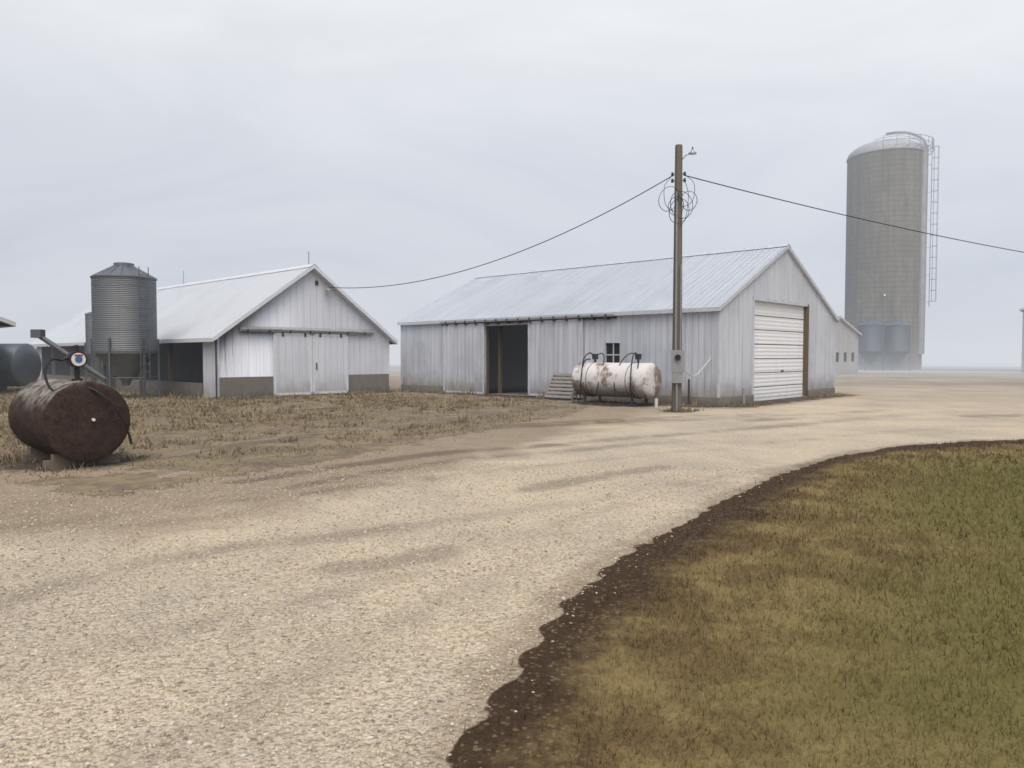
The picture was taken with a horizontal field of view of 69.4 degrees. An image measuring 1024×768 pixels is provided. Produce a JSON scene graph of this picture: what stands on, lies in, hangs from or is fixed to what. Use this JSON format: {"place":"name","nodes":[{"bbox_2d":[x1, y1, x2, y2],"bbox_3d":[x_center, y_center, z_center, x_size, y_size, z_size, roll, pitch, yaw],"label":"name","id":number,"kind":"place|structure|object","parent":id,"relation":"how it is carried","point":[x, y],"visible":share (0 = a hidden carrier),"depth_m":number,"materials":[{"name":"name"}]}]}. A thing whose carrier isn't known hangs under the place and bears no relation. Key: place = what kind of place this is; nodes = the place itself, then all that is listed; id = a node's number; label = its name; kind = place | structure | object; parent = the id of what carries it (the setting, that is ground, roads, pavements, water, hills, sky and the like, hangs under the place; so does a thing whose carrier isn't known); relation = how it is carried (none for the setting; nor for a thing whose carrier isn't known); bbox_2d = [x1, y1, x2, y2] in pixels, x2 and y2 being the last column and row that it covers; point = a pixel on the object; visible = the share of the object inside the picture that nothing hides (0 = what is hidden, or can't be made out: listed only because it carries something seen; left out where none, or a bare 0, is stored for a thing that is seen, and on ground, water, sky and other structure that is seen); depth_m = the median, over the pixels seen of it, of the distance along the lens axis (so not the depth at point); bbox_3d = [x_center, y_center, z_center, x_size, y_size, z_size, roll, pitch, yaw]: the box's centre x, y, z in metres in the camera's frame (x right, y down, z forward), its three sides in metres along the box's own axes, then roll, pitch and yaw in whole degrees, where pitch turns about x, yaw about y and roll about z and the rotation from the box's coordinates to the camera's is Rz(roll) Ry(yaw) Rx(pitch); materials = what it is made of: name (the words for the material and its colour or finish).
{"place":"outdoors","nodes":[
{"label":"outdoors","id":0,"kind":"place"},
{"bbox_2d":[0,356,1023,497],"bbox_3d":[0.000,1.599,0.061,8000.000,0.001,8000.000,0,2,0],"label":"ground","id":1,"kind":"structure","parent":0,"point":[104,484],"depth_m":15.47,"materials":[{"name":"brown soil"}]},
{"bbox_2d":[0,317,15,327],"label":"roof eave","id":2,"kind":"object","parent":1,"relation":"on","point":[5,323],"depth_m":29.85,"materials":[{"name":"white metal"}]},
{"bbox_2d":[0,343,41,390],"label":"bulk tank","id":3,"kind":"object","parent":1,"relation":"on","point":[20,364],"visible":0.93,"depth_m":32.28,"materials":[{"name":"silver metal"}]},
{"bbox_2d":[30,262,159,398],"bbox_3d":[-15.550,-2.019,27.928,3.982,5.120,2.267,-1,2,-15],"label":"feed bin","id":4,"kind":"object","parent":1,"relation":"on","point":[124,344],"visible":0.94,"depth_m":27.29,"materials":[{"name":"silver metal"}]},
{"bbox_2d":[84,311,112,387],"bbox_3d":[-19.000,-1.562,33.965,1.030,3.750,1.030,0,2,0],"label":"feed bin","id":5,"kind":"object","parent":1,"relation":"on","point":[99,365],"visible":0.24,"depth_m":33.57,"materials":[{"name":"grey metal"}]},
{"bbox_2d":[29,252,397,398],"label":"barn","id":6,"kind":"structure","parent":1,"relation":"on","point":[305,329],"depth_m":30.56,"materials":[{"name":"white metal"}]},
{"bbox_2d":[0,386,851,502],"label":"dead grass tufts","id":7,"kind":"object","parent":1,"relation":"on","point":[16,456],"visible":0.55,"depth_m":20.06,"materials":[{"name":"beige plant"}]},
{"bbox_2d":[0,370,1023,767],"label":"gravel drive","id":8,"kind":"structure","parent":1,"relation":"on","point":[874,412],"depth_m":5.98,"materials":[{"name":"beige gravel"}]},
{"bbox_2d":[0,462,793,767],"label":"loose stones","id":9,"kind":"object","parent":8,"relation":"on","point":[193,710],"visible":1,"depth_m":4.58,"materials":[{"name":"beige gravel"}]},
{"bbox_2d":[6,391,853,469],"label":"weeds","id":10,"kind":"object","parent":8,"relation":"on","point":[28,465],"visible":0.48,"depth_m":23.73,"materials":[{"name":"brown plant"}]},
{"bbox_2d":[8,345,132,469],"bbox_3d":[-6.609,0.302,11.054,1.866,1.760,1.154,2,3,42],"label":"fuel tank","id":11,"kind":"object","parent":10,"relation":"on","point":[77,419],"visible":1,"depth_m":10.58,"materials":[{"name":"brown metal"}]},
{"bbox_2d":[545,373,573,399],"bbox_3d":[1.854,0.083,27.133,1.200,1.000,0.130,2,-25,43],"label":"pallet","id":12,"kind":"object","parent":10,"relation":"on","point":[564,377],"visible":0.77,"depth_m":27.12,"materials":[{"name":"grey wood"}]},
{"bbox_2d":[572,352,661,407],"bbox_3d":[3.452,-0.173,24.121,3.223,1.719,1.228,2,3,43],"label":"fuel tank","id":13,"kind":"object","parent":10,"relation":"on","point":[637,380],"visible":1,"depth_m":23.66,"materials":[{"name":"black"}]},
{"bbox_2d":[397,244,838,405],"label":"machine shed","id":14,"kind":"structure","parent":8,"relation":"on","point":[758,323],"depth_m":27.85,"materials":[{"name":"white metal"}]},
{"bbox_2d":[684,357,710,376],"bbox_3d":[5.641,-0.527,22.374,0.040,0.574,2.737,1,3,30],"label":"service drop","id":15,"kind":"object","parent":14,"relation":"attached to","point":[699,371],"visible":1,"depth_m":22.40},
{"bbox_2d":[857,319,883,370],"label":"feed bin","id":16,"kind":"object","parent":8,"relation":"on","point":[870,345],"visible":0.88,"depth_m":77.47,"materials":[{"name":"silver metal"}]},
{"bbox_2d":[884,319,910,370],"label":"feed bin","id":17,"kind":"object","parent":8,"relation":"on","point":[897,338],"visible":0.99,"depth_m":78.52,"materials":[{"name":"silver metal"}]},
{"bbox_2d":[1019,308,1023,372],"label":"shed","id":18,"kind":"structure","parent":8,"relation":"on","point":[1022,360],"depth_m":69.86,"materials":[{"name":"white metal"}]},
{"bbox_2d":[658,144,696,411],"bbox_3d":[4.702,-3.001,21.094,1.069,7.600,0.514,0,2,0],"label":"utility pole","id":19,"kind":"object","parent":1,"relation":"on","point":[677,361],"visible":0.98,"depth_m":21.05,"materials":[{"name":"brown wood"}]},
{"bbox_2d":[329,175,673,287],"bbox_3d":[-1.492,-4.910,25.912,15.496,2.473,0.025,2,3,38],"label":"power line","id":20,"kind":"object","parent":19,"relation":"attached to","point":[519,251],"visible":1,"depth_m":24.39,"materials":[{"name":"black"}]},
{"bbox_2d":[686,175,1023,252],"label":"wire","id":21,"kind":"object","parent":19,"relation":"attached to","point":[843,214],"visible":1,"depth_m":23.97,"materials":[{"name":"black"}]},
{"bbox_2d":[845,131,939,370],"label":"silo","id":22,"kind":"object","parent":1,"relation":"on","point":[885,265],"visible":1,"depth_m":81.07,"materials":[{"name":"concrete"}]},
{"bbox_2d":[0,0,1023,355],"label":"sky","id":23,"kind":"structure","parent":0,"point":[385,142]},
{"bbox_2d":[447,439,1023,767],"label":"lawn","id":24,"kind":"structure","parent":0,"point":[475,750],"depth_m":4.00,"materials":[{"name":"green plant"}]},
{"bbox_2d":[835,316,861,374],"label":"shed","id":25,"kind":"structure","parent":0,"point":[847,333],"depth_m":62.76,"materials":[{"name":"white metal"}]}
]}

